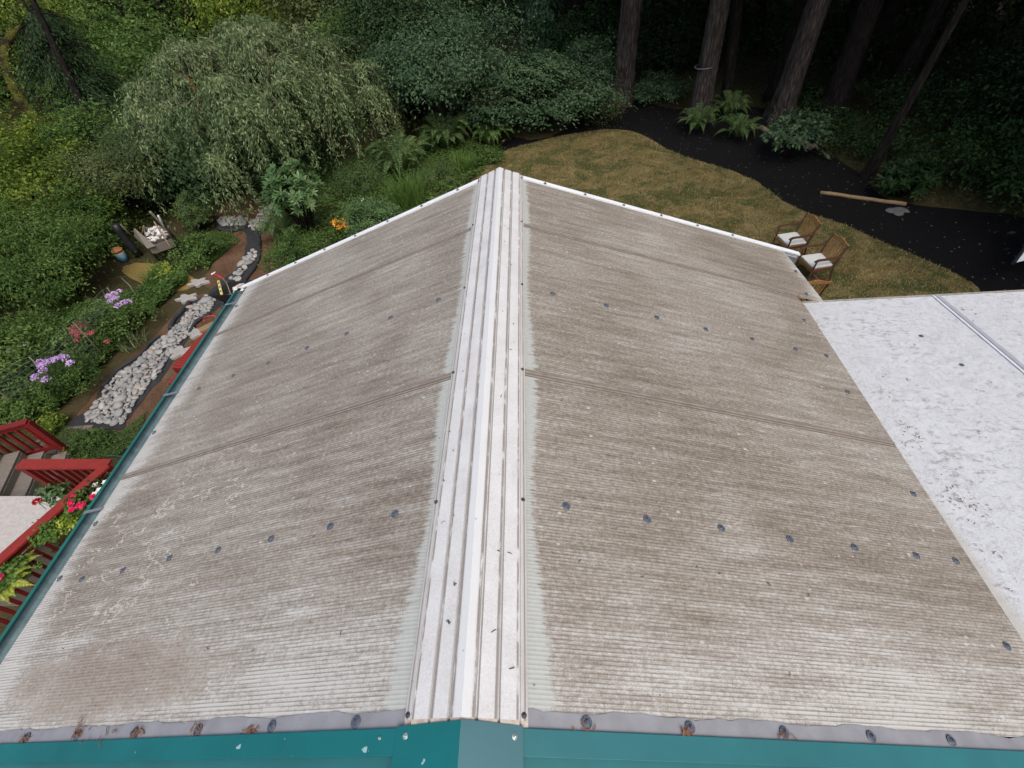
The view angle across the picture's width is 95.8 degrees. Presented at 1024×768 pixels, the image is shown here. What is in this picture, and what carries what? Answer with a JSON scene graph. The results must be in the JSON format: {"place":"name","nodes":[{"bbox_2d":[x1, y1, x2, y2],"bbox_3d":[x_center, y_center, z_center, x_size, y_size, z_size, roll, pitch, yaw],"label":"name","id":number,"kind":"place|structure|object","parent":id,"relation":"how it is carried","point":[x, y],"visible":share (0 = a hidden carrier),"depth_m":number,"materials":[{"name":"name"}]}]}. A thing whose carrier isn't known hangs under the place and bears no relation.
{"place":"outdoors","nodes":[
{"label":"outdoors","id":0,"kind":"place"},
{"bbox_2d":[77,193,283,440],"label":"soil path","id":1,"kind":"structure","parent":0,"point":[225,265],"depth_m":12.52,"materials":[{"name":"soil"}]},
{"bbox_2d":[68,297,220,429],"bbox_3d":[-8.067,-0.671,10.504,1.310,0.030,4.217,0,48,6],"label":"landscape fabric","id":2,"kind":"object","parent":1,"relation":"on","point":[79,420],"visible":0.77,"depth_m":9.77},
{"bbox_2d":[209,280,252,308],"bbox_3d":[-6.562,-2.087,11.215,1.104,0.578,0.723,-3,48,4],"label":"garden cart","id":3,"kind":"object","parent":1,"relation":"on","point":[223,298],"visible":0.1,"depth_m":11.12,"materials":[{"name":"black plastic"}]},
{"bbox_2d":[208,234,260,303],"bbox_3d":[-7.453,-3.407,12.898,0.946,0.030,3.826,-6,48,1],"label":"landscape fabric","id":4,"kind":"object","parent":1,"relation":"on","point":[252,242],"visible":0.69,"depth_m":12.68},
{"bbox_2d":[85,204,271,423],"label":"pebbles","id":5,"kind":"object","parent":4,"relation":"on","point":[101,416],"visible":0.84,"depth_m":10.03,"materials":[{"name":"stone"}]},
{"bbox_2d":[0,0,1023,635],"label":"ground","id":6,"kind":"structure","parent":0,"point":[106,276],"depth_m":16.17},
{"bbox_2d":[0,354,59,436],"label":"shrub","id":7,"kind":"object","parent":6,"relation":"on","point":[23,405],"visible":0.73,"depth_m":9.30,"materials":[{"name":"green plant"}]},
{"bbox_2d":[0,496,60,605],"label":"porch floor","id":8,"kind":"structure","parent":6,"relation":"on","point":[19,515],"depth_m":6.88,"materials":[{"name":"stone"}]},
{"bbox_2d":[0,111,71,184],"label":"shrub","id":9,"kind":"object","parent":6,"relation":"on","point":[26,125],"visible":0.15,"depth_m":15.58,"materials":[{"name":"green plant"}]},
{"bbox_2d":[0,451,73,495],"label":"stairs","id":10,"kind":"structure","parent":6,"relation":"on","point":[20,483],"depth_m":7.99,"materials":[{"name":"grey wood"}]},
{"bbox_2d":[0,418,69,455],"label":"stair railing","id":11,"kind":"object","parent":10,"relation":"attached to","point":[44,436],"visible":0.87,"depth_m":8.23,"materials":[{"name":"red paint"}]},
{"bbox_2d":[0,166,78,308],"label":"shrub","id":12,"kind":"object","parent":6,"relation":"on","point":[18,257],"visible":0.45,"depth_m":11.54,"materials":[{"name":"green plant"}]},
{"bbox_2d":[0,300,82,400],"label":"shrub","id":13,"kind":"object","parent":6,"relation":"on","point":[16,337],"visible":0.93,"depth_m":9.89,"materials":[{"name":"green plant"}]},
{"bbox_2d":[0,0,92,131],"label":"mossy tree","id":14,"kind":"object","parent":6,"relation":"on","point":[6,42],"visible":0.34,"depth_m":22.82,"materials":[{"name":"green plant"}]},
{"bbox_2d":[27,410,67,435],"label":"shrub","id":15,"kind":"object","parent":6,"relation":"on","point":[49,424],"visible":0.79,"depth_m":9.07,"materials":[{"name":"green plant"}]},
{"bbox_2d":[0,464,114,624],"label":"porch railing","id":16,"kind":"object","parent":6,"relation":"on","point":[20,545],"visible":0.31,"depth_m":5.59,"materials":[{"name":"red paint"}]},
{"bbox_2d":[1,561,33,591],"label":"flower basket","id":17,"kind":"object","parent":16,"relation":"hanging from","point":[30,563],"visible":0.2,"depth_m":5.47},
{"bbox_2d":[0,562,34,603],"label":"basket fern","id":18,"kind":"object","parent":17,"relation":"in","point":[11,591],"visible":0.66,"depth_m":5.13,"materials":[{"name":"green plant"}]},
{"bbox_2d":[0,553,43,595],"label":"trailing plant","id":19,"kind":"object","parent":17,"relation":"in","point":[8,579],"visible":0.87,"depth_m":5.23,"materials":[{"name":"green plant"}]},
{"bbox_2d":[34,480,71,507],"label":"trailing plant","id":20,"kind":"object","parent":16,"relation":"attached to","point":[45,496],"visible":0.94,"depth_m":6.11,"materials":[{"name":"green plant"}]},
{"bbox_2d":[47,504,89,543],"bbox_3d":[-5.555,1.771,5.869,0.261,0.180,0.574,20,53,22],"label":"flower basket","id":21,"kind":"object","parent":16,"relation":"hanging from","point":[61,538],"visible":0.1,"depth_m":5.73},
{"bbox_2d":[27,516,72,549],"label":"trailing plant","id":22,"kind":"object","parent":21,"relation":"in","point":[46,533],"visible":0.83,"depth_m":5.51,"materials":[{"name":"green plant"}]},
{"bbox_2d":[59,489,91,524],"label":"geranium","id":23,"kind":"object","parent":21,"relation":"in","point":[76,511],"visible":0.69,"depth_m":5.71,"materials":[{"name":"green plant"}]},
{"bbox_2d":[0,191,123,316],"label":"shrub","id":24,"kind":"object","parent":6,"relation":"on","point":[66,250],"visible":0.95,"depth_m":11.24,"materials":[{"name":"green plant"}]},
{"bbox_2d":[29,0,96,127],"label":"leaning tree","id":25,"kind":"object","parent":6,"relation":"on","point":[65,68],"visible":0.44,"depth_m":16.77,"materials":[{"name":"brown plant"}]},
{"bbox_2d":[14,459,112,495],"bbox_3d":[-5.909,1.691,6.855,1.337,1.898,0.150,-1,48,5],"label":"deck railing","id":26,"kind":"object","parent":6,"relation":"on","point":[34,468],"visible":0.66,"depth_m":6.20,"materials":[{"name":"red paint"}]},
{"bbox_2d":[0,105,127,254],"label":"shrub","id":27,"kind":"object","parent":6,"relation":"on","point":[26,178],"visible":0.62,"depth_m":13.35,"materials":[{"name":"green plant"}]},
{"bbox_2d":[25,349,102,405],"bbox_3d":[-9.157,-0.196,9.513,1.268,0.992,1.359,-3,48,4],"label":"phlox","id":28,"kind":"object","parent":6,"relation":"on","point":[76,369],"visible":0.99,"depth_m":9.39,"materials":[{"name":"green plant"}]},
{"bbox_2d":[36,425,93,455],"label":"paver path","id":29,"kind":"structure","parent":6,"relation":"on","point":[53,452],"depth_m":9.00,"materials":[{"name":"brick"}]},
{"bbox_2d":[0,287,131,404],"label":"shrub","id":30,"kind":"object","parent":6,"relation":"on","point":[79,329],"visible":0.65,"depth_m":9.69,"materials":[{"name":"plant"}]},
{"bbox_2d":[0,0,143,65],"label":"leafy tree","id":31,"kind":"object","parent":6,"relation":"on","point":[48,4],"visible":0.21,"depth_m":24.38,"materials":[{"name":"green plant"}]},
{"bbox_2d":[16,90,130,187],"bbox_3d":[-14.048,-8.086,15.579,3.754,3.436,4.065,-16,48,-8],"label":"shrub","id":32,"kind":"object","parent":6,"relation":"on","point":[83,125],"visible":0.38,"depth_m":14.65,"materials":[{"name":"green plant"}]},
{"bbox_2d":[14,0,136,140],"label":"leaning conifer","id":33,"kind":"object","parent":6,"relation":"on","point":[46,63],"visible":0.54,"depth_m":17.42,"materials":[{"name":"green plant"}]},
{"bbox_2d":[19,172,136,256],"bbox_3d":[-12.492,-4.916,13.348,2.944,2.268,2.871,6,49,11],"label":"shrub","id":34,"kind":"object","parent":6,"relation":"on","point":[102,224],"visible":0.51,"depth_m":13.07,"materials":[{"name":"green plant"}]},
{"bbox_2d":[33,296,138,366],"bbox_3d":[-9.664,-1.297,10.597,2.372,1.076,1.916,12,51,16],"label":"shrub","id":35,"kind":"object","parent":6,"relation":"on","point":[117,320],"visible":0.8,"depth_m":10.33,"materials":[{"name":"green plant"}]},
{"bbox_2d":[59,424,116,458],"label":"shrub","id":36,"kind":"object","parent":6,"relation":"on","point":[93,438],"visible":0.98,"depth_m":8.67,"materials":[{"name":"green plant"}]},
{"bbox_2d":[0,259,187,416],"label":"ground cover","id":37,"kind":"object","parent":6,"relation":"on","point":[156,292],"visible":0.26,"depth_m":11.60,"materials":[{"name":"green plant"}]},
{"bbox_2d":[2,144,187,285],"bbox_3d":[-17.384,-6.890,16.738,15.937,0.558,9.362,32,58,30],"label":"ground cover","id":38,"kind":"object","parent":6,"relation":"on","point":[141,223],"visible":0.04,"depth_m":14.44,"materials":[{"name":"green plant"}]},
{"bbox_2d":[53,411,147,458],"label":"ground cover","id":39,"kind":"object","parent":6,"relation":"on","point":[116,439],"visible":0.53,"depth_m":8.83,"materials":[{"name":"green plant"}]},
{"bbox_2d":[0,0,205,141],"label":"woodland undergrowth","id":40,"kind":"object","parent":6,"relation":"on","point":[114,35],"visible":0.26,"depth_m":22.29,"materials":[{"name":"green plant"}]},
{"bbox_2d":[37,112,185,215],"bbox_3d":[-12.178,-6.643,14.503,4.354,2.922,4.620,-3,48,4],"label":"shrub","id":41,"kind":"object","parent":6,"relation":"on","point":[104,157],"visible":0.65,"depth_m":13.49,"materials":[{"name":"green plant"}]},
{"bbox_2d":[37,21,191,122],"bbox_3d":[-17.414,-13.940,20.986,7.802,4.004,7.524,-3,48,4],"label":"leafy tree","id":42,"kind":"object","parent":6,"relation":"on","point":[129,64],"visible":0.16,"depth_m":20.18,"materials":[{"name":"green plant"}]},
{"bbox_2d":[111,222,142,257],"bbox_3d":[-11.003,-4.109,13.230,0.244,1.013,0.239,-3,48,4],"label":"post","id":43,"kind":"object","parent":6,"relation":"on","point":[129,243],"visible":0.97,"depth_m":13.17,"materials":[{"name":"black plastic"}]},
{"bbox_2d":[99,289,166,334],"bbox_3d":[-8.924,-1.740,10.885,1.317,0.983,1.116,-25,50,-16],"label":"phlox","id":44,"kind":"object","parent":6,"relation":"on","point":[144,307],"visible":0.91,"depth_m":10.80,"materials":[{"name":"green plant"}]},
{"bbox_2d":[36,0,239,56],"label":"leafy tree","id":45,"kind":"object","parent":6,"relation":"on","point":[171,11],"visible":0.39,"depth_m":25.10,"materials":[{"name":"green plant"}]},
{"bbox_2d":[0,0,288,71],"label":"woodland backdrop","id":46,"kind":"structure","parent":6,"relation":"on","point":[3,8],"depth_m":26.16,"materials":[{"name":"green plant"}]},
{"bbox_2d":[122,263,193,292],"bbox_3d":[-9.778,-2.985,12.788,2.906,0.030,0.934,22,54,24],"label":"dry grass patch","id":47,"kind":"object","parent":6,"relation":"on","point":[128,268],"visible":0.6,"depth_m":12.96,"materials":[{"name":"plant"}]},
{"bbox_2d":[134,226,183,261],"bbox_3d":[-10.121,-4.052,13.235,1.506,0.770,0.726,33,59,30],"label":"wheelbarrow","id":48,"kind":"object","parent":6,"relation":"on","point":[158,246],"visible":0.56,"depth_m":12.89,"materials":[{"name":"grey wood"}]},
{"bbox_2d":[126,146,219,208],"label":"shrub","id":49,"kind":"object","parent":6,"relation":"on","point":[160,195],"visible":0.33,"depth_m":14.64,"materials":[{"name":"green plant"}]},
{"bbox_2d":[167,190,215,229],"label":"shrub","id":50,"kind":"object","parent":6,"relation":"on","point":[182,215],"visible":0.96,"depth_m":13.81,"materials":[{"name":"green plant"}]},
{"bbox_2d":[154,226,236,271],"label":"shrub","id":51,"kind":"object","parent":6,"relation":"on","point":[197,250],"visible":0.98,"depth_m":12.70,"materials":[{"name":"green plant"}]},
{"bbox_2d":[180,230,240,266],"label":"ground cover","id":52,"kind":"object","parent":6,"relation":"on","point":[234,239],"visible":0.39,"depth_m":13.52,"materials":[{"name":"green plant"}]},
{"bbox_2d":[69,20,386,227],"bbox_3d":[-9.373,-8.974,15.463,9.704,4.118,10.165,20,53,22],"label":"shrub","id":53,"kind":"object","parent":6,"relation":"on","point":[177,172],"visible":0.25,"depth_m":13.80,"materials":[{"name":"green plant"}]},
{"bbox_2d":[167,0,333,48],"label":"leafy tree","id":54,"kind":"object","parent":6,"relation":"on","point":[244,5],"visible":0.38,"depth_m":24.20,"materials":[{"name":"green plant"}]},
{"bbox_2d":[108,12,419,233],"bbox_3d":[-8.384,-9.601,15.718,9.922,4.483,10.227,-3,48,4],"label":"weeping tree","id":55,"kind":"object","parent":6,"relation":"on","point":[221,91],"visible":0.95,"depth_m":13.74,"materials":[{"name":"green plant"}]},
{"bbox_2d":[253,208,302,242],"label":"sword fern","id":56,"kind":"object","parent":6,"relation":"on","point":[270,228],"visible":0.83,"depth_m":13.04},
{"bbox_2d":[237,135,340,193],"bbox_3d":[-7.483,-7.380,15.409,3.501,1.724,3.283,-3,48,4],"label":"shrub","id":57,"kind":"object","parent":6,"relation":"on","point":[306,157],"visible":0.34,"depth_m":15.10,"materials":[{"name":"green plant"}]},
{"bbox_2d":[253,224,330,273],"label":"shrub","id":58,"kind":"object","parent":6,"relation":"on","point":[309,243],"visible":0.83,"depth_m":11.90,"materials":[{"name":"green plant"}]},
{"bbox_2d":[257,158,329,234],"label":"rhododendron","id":59,"kind":"object","parent":6,"relation":"on","point":[276,194],"visible":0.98,"depth_m":12.41,"materials":[{"name":"green plant"}]},
{"bbox_2d":[231,0,355,43],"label":"leafy tree","id":60,"kind":"object","parent":6,"relation":"on","point":[307,7],"visible":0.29,"depth_m":22.52,"materials":[{"name":"green plant"}]},
{"bbox_2d":[299,1,409,112],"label":"bushy tree","id":61,"kind":"object","parent":6,"relation":"on","point":[339,15],"visible":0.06,"depth_m":17.89,"materials":[{"name":"green plant"}]},
{"bbox_2d":[322,152,395,201],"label":"shrub","id":62,"kind":"object","parent":6,"relation":"on","point":[366,182],"visible":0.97,"depth_m":14.84,"materials":[{"name":"green plant"}]},
{"bbox_2d":[329,189,399,236],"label":"shrub","id":63,"kind":"object","parent":6,"relation":"on","point":[375,208],"visible":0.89,"depth_m":12.63,"materials":[{"name":"green plant"}]},
{"bbox_2d":[271,135,495,262],"bbox_3d":[-4.588,-6.721,15.396,5.593,0.313,8.866,33,59,30],"label":"ground cover","id":64,"kind":"object","parent":6,"relation":"on","point":[426,146],"visible":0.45,"depth_m":15.12,"materials":[{"name":"green plant"}]},
{"bbox_2d":[412,111,474,149],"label":"sword fern","id":65,"kind":"object","parent":64,"relation":"on","point":[443,134],"visible":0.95,"depth_m":16.52,"materials":[{"name":"plant"}]},
{"bbox_2d":[306,0,472,118],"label":"evergreen tree","id":66,"kind":"object","parent":6,"relation":"on","point":[396,10],"visible":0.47,"depth_m":16.81,"materials":[{"name":"green plant"}]},
{"bbox_2d":[364,130,435,176],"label":"sword fern","id":67,"kind":"object","parent":6,"relation":"on","point":[402,154],"visible":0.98,"depth_m":15.40,"materials":[{"name":"plant"}]},
{"bbox_2d":[371,165,441,210],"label":"tall grass","id":68,"kind":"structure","parent":6,"relation":"on","point":[406,194],"depth_m":14.09,"materials":[{"name":"plant"}]},
{"bbox_2d":[401,153,457,189],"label":"shrub","id":69,"kind":"object","parent":6,"relation":"on","point":[434,167],"visible":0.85,"depth_m":14.76,"materials":[{"name":"green plant"}]},
{"bbox_2d":[341,0,545,135],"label":"broadleaf tree","id":70,"kind":"object","parent":6,"relation":"on","point":[411,75],"visible":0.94,"depth_m":15.52,"materials":[{"name":"green plant"}]},
{"bbox_2d":[430,0,489,98],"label":"cedar tree","id":71,"kind":"object","parent":6,"relation":"on","point":[468,4],"visible":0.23,"depth_m":19.35,"materials":[{"name":"green plant"}]},
{"bbox_2d":[470,122,510,143],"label":"sword fern","id":72,"kind":"object","parent":6,"relation":"on","point":[492,137],"visible":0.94,"depth_m":16.45,"materials":[{"name":"green plant"}]},
{"bbox_2d":[0,719,1023,767],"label":"house","id":73,"kind":"structure","parent":6,"relation":"on","point":[463,743],"depth_m":1.25,"materials":[{"name":"green paint"}]},
{"bbox_2d":[18,716,798,746],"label":"needle litter","id":74,"kind":"object","parent":73,"relation":"on","point":[687,731],"visible":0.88,"depth_m":1.42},
{"bbox_2d":[0,167,1023,750],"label":"roof","id":75,"kind":"structure","parent":73,"relation":"attached to","point":[250,479],"depth_m":1.83,"materials":[{"name":"white metal"}]},
{"bbox_2d":[415,48,642,141],"bbox_3d":[0.417,-10.749,17.090,7.982,2.551,7.099,-22,50,-14],"label":"layered maple","id":76,"kind":"object","parent":6,"relation":"on","point":[539,74],"visible":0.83,"depth_m":16.29,"materials":[{"name":"green plant"}]},
{"bbox_2d":[521,0,571,67],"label":"cedar tree","id":77,"kind":"object","parent":6,"relation":"on","point":[546,9],"visible":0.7,"depth_m":21.05,"materials":[{"name":"green plant"}]},
{"bbox_2d":[554,26,620,104],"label":"shrub","id":78,"kind":"object","parent":6,"relation":"on","point":[598,61],"visible":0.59,"depth_m":17.76,"materials":[{"name":"green plant"}]},
{"bbox_2d":[605,0,642,107],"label":"fir tree","id":79,"kind":"object","parent":6,"relation":"on","point":[628,34],"visible":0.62,"depth_m":17.37,"materials":[{"name":"brown plant"}]},
{"bbox_2d":[633,68,694,105],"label":"shrub","id":80,"kind":"object","parent":6,"relation":"on","point":[644,90],"visible":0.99,"depth_m":18.13,"materials":[{"name":"green plant"}]},
{"bbox_2d":[427,0,1023,60],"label":"woodland backdrop","id":81,"kind":"structure","parent":6,"relation":"on","point":[509,4],"depth_m":21.25,"materials":[{"name":"green plant"}]},
{"bbox_2d":[718,0,743,107],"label":"fir tree","id":82,"kind":"object","parent":6,"relation":"on","point":[732,45],"visible":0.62,"depth_m":16.41,"materials":[{"name":"brown plant"}]},
{"bbox_2d":[487,101,1023,291],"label":"mulch bed","id":83,"kind":"object","parent":6,"relation":"on","point":[917,233],"visible":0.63,"depth_m":12.80,"materials":[{"name":"black soil"}]},
{"bbox_2d":[563,87,627,127],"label":"shrub","id":84,"kind":"object","parent":83,"relation":"on","point":[603,112],"visible":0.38,"depth_m":17.25,"materials":[{"name":"green plant"}]},
{"bbox_2d":[677,103,720,133],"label":"sword fern","id":85,"kind":"object","parent":83,"relation":"on","point":[692,117],"visible":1,"depth_m":16.06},
{"bbox_2d":[684,0,730,123],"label":"fir tree","id":86,"kind":"object","parent":83,"relation":"on","point":[709,58],"visible":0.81,"depth_m":15.55,"materials":[{"name":"brown plant"}]},
{"bbox_2d":[711,90,752,116],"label":"sword fern","id":87,"kind":"object","parent":83,"relation":"on","point":[731,105],"visible":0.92,"depth_m":16.50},
{"bbox_2d":[711,113,763,140],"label":"sword fern","id":88,"kind":"object","parent":83,"relation":"on","point":[739,130],"visible":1,"depth_m":15.41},
{"bbox_2d":[759,105,844,157],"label":"shrub","id":89,"kind":"object","parent":83,"relation":"on","point":[778,126],"visible":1,"depth_m":13.72,"materials":[{"name":"green plant"}]},
{"bbox_2d":[819,191,906,205],"bbox_3d":[9.427,-5.007,12.476,2.003,0.115,0.109,19,53,21],"label":"pole","id":90,"kind":"object","parent":83,"relation":"on","point":[871,199],"visible":1,"depth_m":12.44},
{"bbox_2d":[859,0,969,180],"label":"leaning tree","id":91,"kind":"object","parent":83,"relation":"on","point":[871,168],"visible":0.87,"depth_m":11.72,"materials":[{"name":"brown plant"}]},
{"bbox_2d":[527,0,1023,88],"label":"woodland undergrowth","id":92,"kind":"object","parent":6,"relation":"on","point":[665,28],"visible":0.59,"depth_m":19.35,"materials":[{"name":"green plant"}]},
{"bbox_2d":[760,0,806,102],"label":"fir tree","id":93,"kind":"object","parent":6,"relation":"on","point":[796,15],"visible":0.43,"depth_m":16.55,"materials":[{"name":"brown plant"}]},
{"bbox_2d":[762,0,830,123],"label":"fir tree","id":94,"kind":"object","parent":6,"relation":"on","point":[795,68],"visible":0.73,"depth_m":15.09,"materials":[{"name":"brown plant"}]},
{"bbox_2d":[645,54,1023,211],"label":"ground cover","id":95,"kind":"object","parent":6,"relation":"on","point":[852,115],"visible":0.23,"depth_m":16.78,"materials":[{"name":"green plant"}]},
{"bbox_2d":[811,0,883,121],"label":"fir tree","id":96,"kind":"object","parent":6,"relation":"on","point":[840,86],"visible":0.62,"depth_m":15.08,"materials":[{"name":"brown plant"}]},
{"bbox_2d":[856,0,902,79],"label":"fir tree","id":97,"kind":"object","parent":6,"relation":"on","point":[890,10],"visible":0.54,"depth_m":17.47,"materials":[{"name":"brown plant"}]},
{"bbox_2d":[797,59,1023,209],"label":"woodland undergrowth","id":98,"kind":"object","parent":6,"relation":"on","point":[849,124],"visible":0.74,"depth_m":13.50,"materials":[{"name":"green plant"}]},
{"bbox_2d":[871,153,949,201],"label":"rhododendron","id":99,"kind":"object","parent":6,"relation":"on","point":[918,177],"visible":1,"depth_m":11.96,"materials":[{"name":"green plant"}]},
{"bbox_2d":[874,0,949,108],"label":"fir tree","id":100,"kind":"object","parent":6,"relation":"on","point":[923,35],"visible":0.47,"depth_m":15.10,"materials":[{"name":"brown plant"}]},
{"bbox_2d":[908,1,1023,249],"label":"woodland undergrowth","id":101,"kind":"object","parent":6,"relation":"on","point":[1019,48],"visible":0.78,"depth_m":12.90,"materials":[{"name":"green plant"}]},
{"bbox_2d":[467,129,979,300],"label":"lawn","id":102,"kind":"structure","parent":0,"point":[843,274],"depth_m":13.19,"materials":[{"name":"plant"}]},
{"bbox_2d":[473,139,508,162],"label":"shrub","id":103,"kind":"object","parent":102,"relation":"on","point":[488,151],"visible":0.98,"depth_m":15.79,"materials":[{"name":"green plant"}]},
{"bbox_2d":[772,212,821,255],"bbox_3d":[6.566,-3.412,10.771,0.646,0.949,0.596,-8,48,-2],"label":"teak armchair","id":104,"kind":"object","parent":102,"relation":"on","point":[794,240],"visible":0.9,"depth_m":10.68,"materials":[{"name":"brown wood"}]},
{"bbox_2d":[795,233,849,280],"bbox_3d":[6.735,-2.736,10.144,0.646,0.949,0.596,-8,48,-2],"label":"teak armchair","id":105,"kind":"object","parent":102,"relation":"on","point":[817,262],"visible":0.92,"depth_m":10.06,"materials":[{"name":"brown wood"}]},
{"bbox_2d":[801,290,1023,641],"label":"patio roof","id":106,"kind":"structure","parent":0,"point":[947,355],"depth_m":2.71,"materials":[{"name":"metal"}]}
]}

